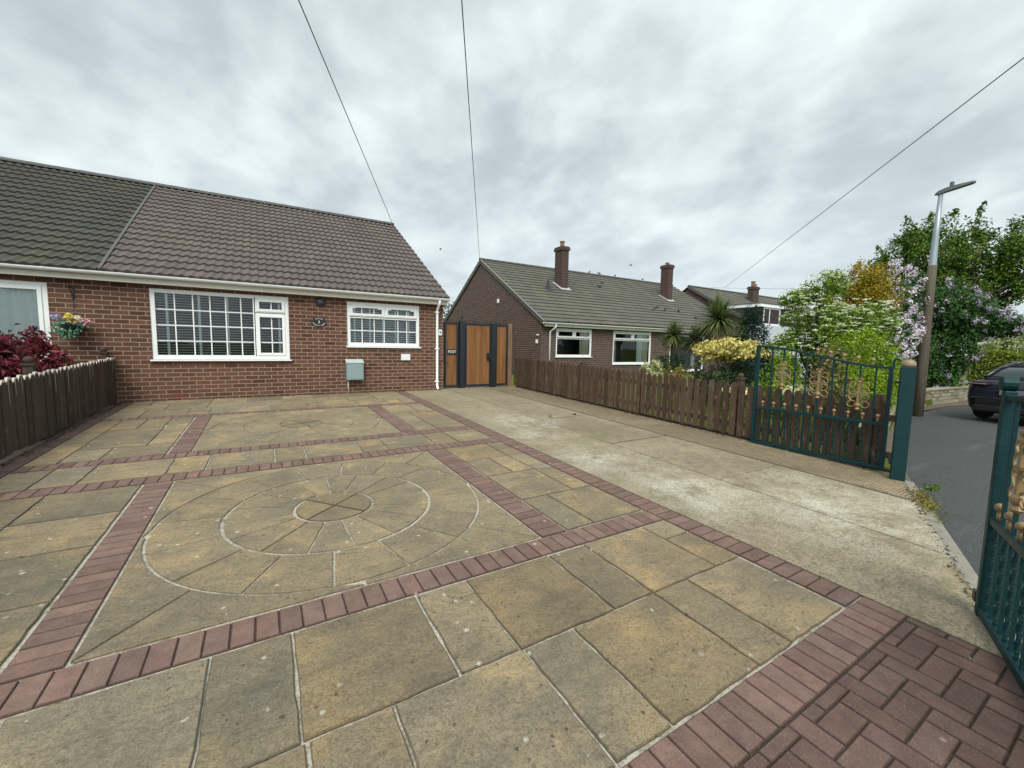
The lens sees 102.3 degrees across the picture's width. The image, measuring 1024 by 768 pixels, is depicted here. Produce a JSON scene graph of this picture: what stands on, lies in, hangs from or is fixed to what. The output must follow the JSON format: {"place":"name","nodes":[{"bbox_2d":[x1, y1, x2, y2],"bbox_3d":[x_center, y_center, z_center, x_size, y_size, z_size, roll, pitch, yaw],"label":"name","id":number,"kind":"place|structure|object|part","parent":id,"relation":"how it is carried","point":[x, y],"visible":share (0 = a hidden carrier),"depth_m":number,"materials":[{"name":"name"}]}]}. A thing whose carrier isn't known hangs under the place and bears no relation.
{"place":"outdoors","nodes":[
{"label":"outdoors","id":0,"kind":"place"},
{"bbox_2d":[0,404,115,463],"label":"side garden","id":1,"kind":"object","parent":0,"point":[16,453],"depth_m":5.27,"materials":[{"name":"soil"}]},
{"bbox_2d":[0,323,75,379],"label":"red shrub","id":2,"kind":"object","parent":1,"relation":"on","point":[36,346],"visible":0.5,"depth_m":5.81,"materials":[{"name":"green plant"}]},
{"bbox_2d":[0,347,117,459],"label":"board fence","id":3,"kind":"object","parent":1,"relation":"on","point":[35,406],"visible":0.99,"depth_m":5.21,"materials":[{"name":"brown wood"}]},
{"bbox_2d":[0,156,450,403],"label":"brick bungalow","id":4,"kind":"object","parent":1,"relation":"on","point":[182,293],"visible":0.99,"depth_m":8.97,"materials":[{"name":"brick"}]},
{"bbox_2d":[0,279,51,360],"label":"window","id":5,"kind":"structure","parent":4,"relation":"in","point":[25,303],"depth_m":6.99,"materials":[{"name":"white plastic"}]},
{"bbox_2d":[48,298,93,341],"bbox_3d":[-7.597,-1.131,7.110,0.564,0.810,0.340,-2,6,-31],"label":"hanging basket","id":6,"kind":"object","parent":4,"relation":"attached to","point":[70,326],"visible":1,"depth_m":7.04,"materials":[{"name":"multicoloured metal"}]},
{"bbox_2d":[67,285,74,299],"bbox_3d":[-7.611,-1.588,7.103,0.035,0.240,0.224,-2,6,-31],"label":"wall bracket","id":7,"kind":"object","parent":4,"relation":"attached to","point":[72,291],"depth_m":7.18,"materials":[{"name":"black metal"}]},
{"bbox_2d":[149,288,291,360],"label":"window","id":8,"kind":"structure","parent":4,"relation":"in","point":[185,324],"depth_m":8.73,"materials":[{"name":"white plastic"}]},
{"bbox_2d":[311,317,325,326],"bbox_3d":[-4.320,-1.386,9.220,0.310,0.204,0.021,-2,6,-31],"label":"house sign","id":9,"kind":"object","parent":4,"relation":"attached to","point":[318,322],"visible":1,"depth_m":9.21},
{"bbox_2d":[298,0,391,221],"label":"overhead wire","id":10,"kind":"object","parent":4,"relation":"attached to","point":[338,94],"visible":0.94,"depth_m":7.36,"materials":[{"name":"black metal"}]},
{"bbox_2d":[345,359,363,393],"bbox_3d":[-3.675,-0.174,9.638,0.390,0.807,0.182,-2,6,-31],"label":"meter box","id":11,"kind":"object","parent":4,"relation":"attached to","point":[354,369],"visible":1,"depth_m":9.56,"materials":[{"name":"grey plastic"}]},
{"bbox_2d":[348,364,361,378],"bbox_3d":[-3.632,-0.290,9.559,0.310,0.330,0.006,-2,6,-31],"label":"door","id":12,"kind":"structure","parent":11,"relation":"in","point":[354,370],"depth_m":9.55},
{"bbox_2d":[346,301,420,347],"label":"window","id":13,"kind":"structure","parent":4,"relation":"in","point":[369,325],"depth_m":10.10,"materials":[{"name":"white plastic"}]},
{"bbox_2d":[401,354,409,359],"bbox_3d":[-2.654,-0.669,10.278,0.220,0.150,0.053,-2,6,-31],"label":"vent cover","id":14,"kind":"object","parent":4,"relation":"attached to","point":[405,356],"visible":1,"depth_m":10.25,"materials":[{"name":"white plastic"}]},
{"bbox_2d":[0,391,861,767],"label":"stone paving","id":15,"kind":"structure","parent":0,"point":[664,657],"depth_m":2.21,"materials":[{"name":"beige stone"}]},
{"bbox_2d":[0,391,1023,767],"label":"block borders","id":16,"kind":"object","parent":15,"relation":"on","point":[864,683],"visible":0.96,"depth_m":1.88,"materials":[{"name":"red brick"}]},
{"bbox_2d":[0,0,1023,354],"label":"sky","id":17,"kind":"structure","parent":0,"point":[698,137],"materials":[{"name":"grey"}]},
{"bbox_2d":[405,381,1002,657],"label":"concrete drive","id":18,"kind":"structure","parent":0,"point":[882,548],"depth_m":4.05,"materials":[{"name":"beige concrete"}]},
{"bbox_2d":[444,311,507,387],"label":"side gate","id":19,"kind":"structure","parent":18,"relation":"on","point":[475,354],"depth_m":11.41,"materials":[{"name":"brown wood"}]},
{"bbox_2d":[465,319,491,385],"bbox_3d":[-0.926,-0.862,11.432,0.800,1.846,0.135,-2,6,-31],"label":"door","id":20,"kind":"structure","parent":19,"relation":"in","point":[478,353],"depth_m":11.46,"materials":[{"name":"brown wood"}]},
{"bbox_2d":[0,387,974,605],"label":"leaf litter","id":21,"kind":"object","parent":18,"relation":"on","point":[74,427],"visible":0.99,"depth_m":4.80,"materials":[{"name":"brown plant"}]},
{"bbox_2d":[506,324,511,385],"bbox_3d":[-0.079,-0.820,11.996,0.110,1.850,0.100,-2,6,-31],"label":"timber post","id":22,"kind":"object","parent":18,"relation":"on","point":[509,361],"visible":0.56,"depth_m":11.95,"materials":[{"name":"brown wood"}]},
{"bbox_2d":[411,386,1003,659],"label":"drive joints","id":23,"kind":"object","parent":18,"relation":"on","point":[729,536],"visible":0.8,"depth_m":4.30,"materials":[{"name":"concrete"}]},
{"bbox_2d":[839,476,917,497],"bbox_3d":[3.857,1.083,4.356,0.300,0.027,0.561,-2,6,-31],"label":"ribbed concrete","id":24,"kind":"object","parent":18,"relation":"on","point":[861,481],"visible":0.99,"depth_m":4.34,"materials":[{"name":"beige concrete"}]},
{"bbox_2d":[888,359,916,481],"bbox_3d":[4.379,0.448,4.638,0.137,1.450,0.282,5,7,39],"label":"gate post","id":25,"kind":"object","parent":18,"relation":"on","point":[897,461],"visible":0.91,"depth_m":4.52,"materials":[{"name":"teal metal"}]},
{"bbox_2d":[750,345,901,469],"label":"metal gate","id":26,"kind":"structure","parent":25,"relation":"attached to","point":[857,405],"depth_m":5.33,"materials":[{"name":"teal metal"}]},
{"bbox_2d":[971,375,1023,692],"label":"metal gate","id":27,"kind":"structure","parent":18,"relation":"on","point":[1003,541],"depth_m":2.06,"materials":[{"name":"teal metal"}]},
{"bbox_2d":[443,365,968,472],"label":"garden lawn","id":28,"kind":"structure","parent":0,"point":[927,403],"depth_m":9.47,"materials":[{"name":"green plant"}]},
{"bbox_2d":[443,298,453,319],"bbox_3d":[-5.088,-4.398,31.756,2.804,5.090,3.992,3,6,24],"label":"garden tree","id":29,"kind":"object","parent":28,"relation":"on","point":[444,315],"visible":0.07,"depth_m":31.54,"materials":[{"name":"green plant"}]},
{"bbox_2d":[443,241,740,377],"bbox_3d":[4.818,-4.170,25.675,15.306,7.100,12.000,-2,6,-31],"label":"neighbouring bungalow","id":30,"kind":"object","parent":28,"relation":"on","point":[560,312],"visible":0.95,"depth_m":20.69,"materials":[{"name":"brown brick"}]},
{"bbox_2d":[461,0,479,258],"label":"overhead wire","id":31,"kind":"object","parent":30,"relation":"attached to","point":[469,107],"visible":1,"depth_m":8.03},
{"bbox_2d":[555,328,591,357],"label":"window","id":32,"kind":"structure","parent":30,"relation":"in","point":[570,343],"depth_m":18.62,"materials":[{"name":"white plastic"}]},
{"bbox_2d":[612,331,650,364],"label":"window","id":33,"kind":"structure","parent":30,"relation":"in","point":[629,348],"depth_m":20.62,"materials":[{"name":"white plastic"}]},
{"bbox_2d":[669,335,703,371],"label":"window","id":34,"kind":"structure","parent":30,"relation":"in","point":[683,354],"depth_m":23.33,"materials":[{"name":"white plastic"}]},
{"bbox_2d":[640,359,663,404],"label":"pale shrub","id":35,"kind":"object","parent":28,"relation":"on","point":[654,369],"visible":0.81,"depth_m":9.53,"materials":[{"name":"green plant"}]},
{"bbox_2d":[655,319,688,398],"bbox_3d":[4.610,-0.755,11.571,1.133,2.216,1.336,-2,6,-31],"label":"cordyline","id":36,"kind":"object","parent":28,"relation":"on","point":[670,340],"visible":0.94,"depth_m":11.47,"materials":[{"name":"green plant"}]},
{"bbox_2d":[657,353,686,399],"bbox_3d":[4.144,-0.207,10.872,0.799,1.251,0.881,3,5,17],"label":"box ball","id":37,"kind":"object","parent":28,"relation":"on","point":[661,358],"visible":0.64,"depth_m":10.74,"materials":[{"name":"green plant"}]},
{"bbox_2d":[662,364,691,391],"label":"orange shrub","id":38,"kind":"object","parent":28,"relation":"on","point":[676,371],"visible":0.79,"depth_m":9.67,"materials":[{"name":"green plant"}]},
{"bbox_2d":[677,323,705,399],"bbox_3d":[4.965,-0.655,11.237,1.078,2.080,1.059,-2,6,-31],"label":"cordyline","id":39,"kind":"object","parent":28,"relation":"on","point":[693,341],"visible":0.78,"depth_m":11.06,"materials":[{"name":"green plant"}]},
{"bbox_2d":[691,289,748,403],"bbox_3d":[5.349,-1.010,10.763,1.625,2.916,1.611,0,5,-13],"label":"cordyline","id":40,"kind":"object","parent":28,"relation":"on","point":[717,326],"visible":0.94,"depth_m":10.47,"materials":[{"name":"green plant"}]},
{"bbox_2d":[688,357,764,409],"bbox_3d":[5.002,-0.067,9.625,1.654,1.237,3.274,3,6,24],"label":"dark bush","id":41,"kind":"object","parent":28,"relation":"on","point":[733,373],"visible":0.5,"depth_m":9.36,"materials":[{"name":"green plant"}]},
{"bbox_2d":[692,336,768,382],"bbox_3d":[4.850,-0.258,9.325,1.432,1.660,1.419,-2,6,-31],"label":"golden shrub","id":42,"kind":"object","parent":28,"relation":"on","point":[729,349],"visible":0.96,"depth_m":9.07,"materials":[{"name":"yellow plant"}]},
{"bbox_2d":[723,316,750,381],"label":"young bush","id":43,"kind":"object","parent":28,"relation":"on","point":[741,330],"visible":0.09,"depth_m":10.73,"materials":[{"name":"green plant"}]},
{"bbox_2d":[730,304,775,376],"bbox_3d":[6.267,-0.775,10.835,1.258,2.693,1.273,-2,6,-31],"label":"blue conifer","id":44,"kind":"object","parent":28,"relation":"on","point":[752,322],"visible":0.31,"depth_m":10.59,"materials":[{"name":"green plant"}]},
{"bbox_2d":[741,362,777,401],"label":"bush","id":45,"kind":"object","parent":28,"relation":"on","point":[762,365],"visible":0.24,"depth_m":10.00,"materials":[{"name":"green plant"}]},
{"bbox_2d":[683,281,837,344],"bbox_3d":[19.417,-4.598,34.062,15.648,6.950,12.077,-2,6,-31],"label":"dormer bungalow","id":46,"kind":"object","parent":28,"relation":"on","point":[773,311],"visible":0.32,"depth_m":29.49,"materials":[{"name":"tile"}]},
{"bbox_2d":[763,307,780,325],"bbox_3d":[16.853,-4.341,26.711,2.060,1.112,0.140,-2,6,-31],"label":"window","id":47,"kind":"structure","parent":46,"relation":"in","point":[764,307],"depth_m":26.63,"materials":[{"name":"white plastic"}]},
{"bbox_2d":[727,57,1023,285],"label":"overhead wire","id":48,"kind":"object","parent":46,"relation":"attached to","point":[906,147],"visible":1,"depth_m":9.62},
{"bbox_2d":[720,384,816,428],"bbox_3d":[4.282,0.371,6.929,1.461,0.785,0.973,4,6,27],"label":"yellow groundcover","id":49,"kind":"object","parent":28,"relation":"on","point":[801,386],"visible":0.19,"depth_m":6.79,"materials":[{"name":"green plant"}]},
{"bbox_2d":[750,349,804,420],"bbox_3d":[4.580,0.086,7.147,1.006,1.443,0.968,-2,6,-31],"label":"bush","id":50,"kind":"object","parent":28,"relation":"on","point":[778,359],"visible":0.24,"depth_m":7.08,"materials":[{"name":"green plant"}]},
{"bbox_2d":[745,325,811,376],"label":"garage","id":51,"kind":"structure","parent":28,"relation":"on","point":[775,330],"depth_m":21.85,"materials":[{"name":"white plastic"}]},
{"bbox_2d":[776,350,823,389],"bbox_3d":[8.753,-0.406,12.728,2.796,1.518,1.355,0,5,-14],"label":"green bush","id":52,"kind":"object","parent":28,"relation":"on","point":[802,382],"visible":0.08,"depth_m":12.76,"materials":[{"name":"green plant"}]},
{"bbox_2d":[807,342,855,438],"bbox_3d":[4.884,0.137,6.317,0.631,1.563,0.711,4,6,30],"label":"bronze shrub","id":53,"kind":"object","parent":28,"relation":"on","point":[838,392],"visible":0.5,"depth_m":6.22,"materials":[{"name":"green plant"}]},
{"bbox_2d":[766,269,904,412],"bbox_3d":[6.729,-0.871,8.664,1.843,3.110,2.180,-2,6,-31],"label":"white blossom tree","id":54,"kind":"object","parent":28,"relation":"on","point":[834,323],"visible":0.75,"depth_m":8.54,"materials":[{"name":"green plant"}]},
{"bbox_2d":[812,382,870,440],"bbox_3d":[5.082,0.434,6.325,0.912,1.002,1.526,4,6,31],"label":"bush","id":55,"kind":"object","parent":28,"relation":"on","point":[861,409],"visible":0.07,"depth_m":6.11,"materials":[{"name":"green plant"}]},
{"bbox_2d":[812,324,906,423],"bbox_3d":[5.972,-0.107,7.068,1.371,1.957,1.343,4,6,28],"label":"round bush","id":56,"kind":"object","parent":28,"relation":"on","point":[853,374],"visible":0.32,"depth_m":6.87,"materials":[{"name":"green plant"}]},
{"bbox_2d":[820,256,906,380],"bbox_3d":[8.334,-1.198,9.963,1.314,3.682,1.608,-2,6,-31],"label":"golden tree","id":57,"kind":"object","parent":28,"relation":"on","point":[880,290],"visible":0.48,"depth_m":9.59,"materials":[{"name":"yellow plant"}]},
{"bbox_2d":[858,256,930,395],"bbox_3d":[8.867,-1.167,9.638,1.587,4.020,4.341,5,7,39],"label":"lilac","id":58,"kind":"object","parent":28,"relation":"on","point":[908,338],"visible":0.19,"depth_m":9.74,"materials":[{"name":"purple plant"}]},
{"bbox_2d":[863,200,1023,364],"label":"broadleaf tree","id":59,"kind":"object","parent":28,"relation":"on","point":[1000,274],"visible":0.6,"depth_m":15.59,"materials":[{"name":"green plant"}]},
{"bbox_2d":[912,277,1023,387],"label":"lilac","id":60,"kind":"object","parent":28,"relation":"on","point":[963,322],"visible":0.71,"depth_m":13.29,"materials":[{"name":"green plant"}]},
{"bbox_2d":[960,326,1023,375],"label":"bush","id":61,"kind":"object","parent":28,"relation":"on","point":[990,339],"visible":0.09,"depth_m":26.48,"materials":[{"name":"plant"}]},
{"bbox_2d":[966,348,1023,384],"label":"hedge","id":62,"kind":"object","parent":28,"relation":"on","point":[988,364],"visible":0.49,"depth_m":14.24,"materials":[{"name":"green plant"}]},
{"bbox_2d":[978,334,1023,356],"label":"variegated bush","id":63,"kind":"object","parent":28,"relation":"on","point":[1015,344],"visible":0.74,"depth_m":15.46,"materials":[{"name":"green plant"}]},
{"bbox_2d":[886,400,967,481],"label":"verge","id":64,"kind":"structure","parent":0,"point":[891,431],"depth_m":11.65,"materials":[{"name":"grey concrete"}]},
{"bbox_2d":[514,355,894,471],"bbox_3d":[2.332,0.150,8.462,0.173,1.244,8.580,-2,6,-31],"label":"picket fence","id":65,"kind":"object","parent":64,"relation":"on","point":[526,370],"visible":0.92,"depth_m":6.91,"materials":[{"name":"brown wood"}]},
{"bbox_2d":[857,394,896,460],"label":"stone wall","id":66,"kind":"structure","parent":64,"relation":"on","point":[891,413],"depth_m":7.71,"materials":[{"name":"beige stone"}]},
{"bbox_2d":[912,180,975,416],"bbox_3d":[10.383,-1.885,9.968,0.242,5.820,0.676,-3,7,-39],"label":"street lamp","id":67,"kind":"object","parent":64,"relation":"on","point":[922,361],"visible":0.94,"depth_m":10.09,"materials":[{"name":"grey metal"}]},
{"bbox_2d":[924,385,968,405],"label":"stone wall","id":68,"kind":"structure","parent":64,"relation":"on","point":[941,395],"depth_m":12.97,"materials":[{"name":"beige stone"}]},
{"bbox_2d":[906,406,1023,639],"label":"road","id":69,"kind":"structure","parent":0,"point":[951,449],"depth_m":5.61,"materials":[{"name":"grey asphalt"}]},
{"bbox_2d":[921,483,942,491],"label":"weed","id":70,"kind":"object","parent":69,"relation":"on","point":[935,488],"visible":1,"depth_m":4.29,"materials":[{"name":"green plant"}]},
{"bbox_2d":[904,480,1020,657],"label":"kerb","id":71,"kind":"structure","parent":69,"relation":"on","point":[971,576],"depth_m":3.06,"materials":[{"name":"concrete"}]},
{"bbox_2d":[902,484,948,522],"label":"weeds","id":72,"kind":"object","parent":71,"relation":"on","point":[923,499],"visible":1,"depth_m":3.94,"materials":[{"name":"green plant"}]},
{"bbox_2d":[967,361,1023,417],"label":"parked car","id":73,"kind":"object","parent":69,"relation":"on","point":[984,394],"visible":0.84,"depth_m":9.65,"materials":[{"name":"paint"}]},
{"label":"windows","id":74,"kind":"part","parent":73,"relation":"part of","materials":[{"name":"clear glass"}]}
]}

